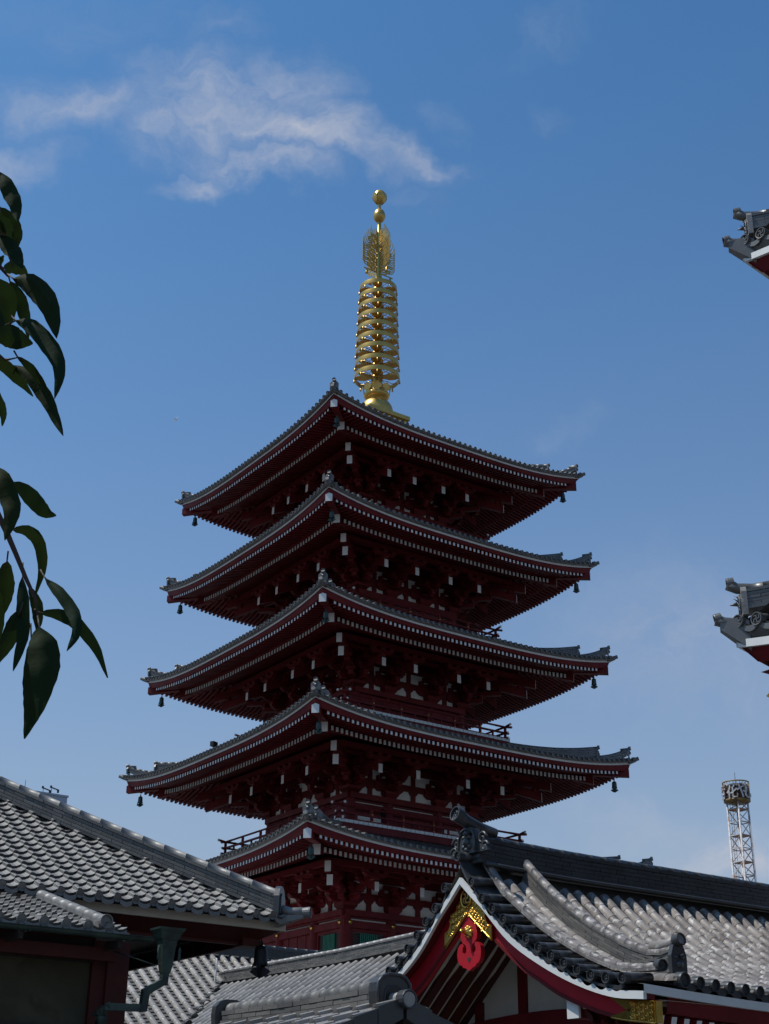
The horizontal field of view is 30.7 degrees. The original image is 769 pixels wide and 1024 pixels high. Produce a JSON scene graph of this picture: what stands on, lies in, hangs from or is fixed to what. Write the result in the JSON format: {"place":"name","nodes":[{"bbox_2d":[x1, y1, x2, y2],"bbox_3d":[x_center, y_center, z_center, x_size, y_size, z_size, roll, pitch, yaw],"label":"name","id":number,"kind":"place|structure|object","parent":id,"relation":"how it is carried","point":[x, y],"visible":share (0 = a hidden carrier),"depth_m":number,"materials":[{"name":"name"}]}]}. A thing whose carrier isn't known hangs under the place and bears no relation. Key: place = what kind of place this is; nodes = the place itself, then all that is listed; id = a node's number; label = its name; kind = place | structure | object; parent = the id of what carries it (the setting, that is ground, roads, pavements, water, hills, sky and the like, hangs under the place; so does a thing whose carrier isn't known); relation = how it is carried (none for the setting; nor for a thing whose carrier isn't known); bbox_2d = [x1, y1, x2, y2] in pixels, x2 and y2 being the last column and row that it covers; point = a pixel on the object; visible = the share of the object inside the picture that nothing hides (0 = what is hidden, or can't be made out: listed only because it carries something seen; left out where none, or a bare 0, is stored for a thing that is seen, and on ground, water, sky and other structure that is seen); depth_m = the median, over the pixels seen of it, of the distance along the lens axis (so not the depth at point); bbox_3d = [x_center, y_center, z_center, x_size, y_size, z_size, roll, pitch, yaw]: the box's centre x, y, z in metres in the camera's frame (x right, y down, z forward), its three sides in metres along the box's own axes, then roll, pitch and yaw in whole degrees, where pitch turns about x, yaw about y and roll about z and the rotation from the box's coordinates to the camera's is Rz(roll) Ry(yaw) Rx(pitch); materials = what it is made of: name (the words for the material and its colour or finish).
{"place":"outdoors","nodes":[
{"label":"outdoors","id":0,"kind":"place"},
{"bbox_2d":[25,780,68,803],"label":"building","id":1,"kind":"structure","parent":0,"point":[61,798],"depth_m":156.31,"materials":[{"name":"grey concrete"}]},
{"bbox_2d":[0,776,311,1023],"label":"corner hall","id":2,"kind":"structure","parent":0,"point":[94,910],"depth_m":21.43,"materials":[{"name":"grey tile"}]},
{"bbox_2d":[250,939,270,977],"bbox_3d":[-1.998,7.185,22.572,0.265,0.630,0.265,17,-29,-31],"label":"wind bell","id":3,"kind":"object","parent":2,"relation":"hanging from","point":[260,963],"visible":1,"depth_m":22.48,"materials":[{"name":"black metal"}]},
{"bbox_2d":[124,930,424,1023],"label":"courtyard hall","id":4,"kind":"structure","parent":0,"point":[194,990],"depth_m":32.11,"materials":[{"name":"tile"}]},
{"bbox_2d":[211,972,453,1023],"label":"roof","id":5,"kind":"structure","parent":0,"point":[388,998],"depth_m":13.43,"materials":[{"name":"grey tile"}]},
{"bbox_2d":[0,0,768,883],"label":"sky","id":6,"kind":"structure","parent":0,"point":[196,181],"materials":[{"name":"blue"}]},
{"bbox_2d":[385,806,768,1023],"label":"gabled hall","id":7,"kind":"structure","parent":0,"point":[515,932],"depth_m":22.61,"materials":[{"name":"tile"}]},
{"bbox_2d":[713,207,768,673],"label":"great gate","id":8,"kind":"structure","parent":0,"point":[741,630],"depth_m":22.65,"materials":[{"name":"tile"}]},
{"label":"ground","id":9,"kind":"structure","parent":0,"visible":0},
{"bbox_2d":[0,172,107,738],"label":"tree leaves","id":10,"kind":"object","parent":9,"relation":"on","point":[41,668],"visible":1,"depth_m":1.67,"materials":[{"name":"green plant"}]},
{"bbox_2d":[119,189,652,950],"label":"pagoda","id":11,"kind":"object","parent":9,"relation":"on","point":[399,675],"visible":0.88,"depth_m":67.15,"materials":[{"name":"red paint"}]},
{"bbox_2d":[137,795,142,806],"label":"wind bell","id":12,"kind":"object","parent":11,"relation":"hanging from","point":[140,800],"visible":1,"depth_m":70.14,"materials":[{"name":"green metal"}]},
{"bbox_2d":[158,696,163,706],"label":"wind bell","id":13,"kind":"object","parent":11,"relation":"hanging from","point":[161,702],"visible":1,"depth_m":72.19,"materials":[{"name":"green metal"}]},
{"bbox_2d":[177,603,182,613],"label":"wind bell","id":14,"kind":"object","parent":11,"relation":"hanging from","point":[179,610],"visible":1,"depth_m":74.20,"materials":[{"name":"green metal"}]},
{"bbox_2d":[192,515,197,525],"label":"wind bell","id":15,"kind":"object","parent":11,"relation":"hanging from","point":[194,523],"visible":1,"depth_m":76.25,"materials":[{"name":"green metal"}]},
{"bbox_2d":[210,741,217,746],"bbox_3d":[-7.847,10.781,64.281,0.200,0.440,0.320,-14,-29,29],"label":"floodlight","id":16,"kind":"object","parent":11,"relation":"on","point":[213,744],"visible":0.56,"depth_m":64.24,"materials":[{"name":"black metal"}]},
{"bbox_2d":[306,843,314,859],"bbox_3d":[-2.892,13.335,55.004,0.280,0.660,0.280,17,-29,-31],"label":"wind bell","id":17,"kind":"object","parent":11,"relation":"hanging from","point":[310,852],"visible":1,"depth_m":54.92,"materials":[{"name":"green metal"}]},
{"bbox_2d":[315,720,322,733],"bbox_3d":[-2.717,8.860,57.810,0.280,0.660,0.280,17,-29,-31],"label":"wind bell","id":18,"kind":"object","parent":11,"relation":"hanging from","point":[318,729],"visible":1,"depth_m":57.72,"materials":[{"name":"green metal"}]},
{"bbox_2d":[322,610,329,622],"bbox_3d":[-2.542,4.481,60.584,0.280,0.660,0.280,17,-29,-31],"label":"wind bell","id":19,"kind":"object","parent":11,"relation":"hanging from","point":[325,618],"visible":1,"depth_m":60.49,"materials":[{"name":"green metal"}]},
{"bbox_2d":[323,934,334,950],"bbox_3d":[-2.425,18.986,61.027,0.050,1.050,0.906,17,-29,-31],"label":"lattice window","id":20,"kind":"structure","parent":11,"relation":"in","point":[328,940],"depth_m":61.07,"materials":[{"name":"green wood"}]},
{"bbox_2d":[328,510,335,521],"bbox_3d":[-2.378,0.137,63.267,0.280,0.660,0.280,17,-29,-31],"label":"wind bell","id":21,"kind":"object","parent":11,"relation":"hanging from","point":[331,516],"visible":1,"depth_m":63.17,"materials":[{"name":"green metal"}]},
{"bbox_2d":[333,416,339,426],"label":"wind bell","id":22,"kind":"object","parent":11,"relation":"hanging from","point":[336,422],"visible":1,"depth_m":65.72,"materials":[{"name":"green metal"}]},
{"bbox_2d":[359,933,376,943],"bbox_3d":[-0.705,18.876,60.744,0.906,1.050,0.050,17,-29,-31],"label":"lattice window","id":23,"kind":"structure","parent":11,"relation":"in","point":[364,938],"depth_m":60.83,"materials":[{"name":"green wood"}]},
{"bbox_2d":[560,491,565,502],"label":"wind bell","id":24,"kind":"object","parent":11,"relation":"hanging from","point":[562,499],"visible":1,"depth_m":73.02,"materials":[{"name":"green metal"}]},
{"bbox_2d":[573,582,579,592],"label":"wind bell","id":25,"kind":"object","parent":11,"relation":"hanging from","point":[576,588],"visible":1,"depth_m":70.81,"materials":[{"name":"green metal"}]},
{"bbox_2d":[591,676,597,688],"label":"wind bell","id":26,"kind":"object","parent":11,"relation":"hanging from","point":[593,684],"visible":1,"depth_m":68.59,"materials":[{"name":"green metal"}]},
{"bbox_2d":[611,780,617,792],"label":"wind bell","id":27,"kind":"object","parent":11,"relation":"hanging from","point":[614,789],"visible":1,"depth_m":66.32,"materials":[{"name":"green metal"}]},
{"bbox_2d":[721,772,756,881],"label":"sign tower","id":28,"kind":"structure","parent":9,"relation":"on","point":[736,794],"depth_m":183.83,"materials":[{"name":"white metal"}]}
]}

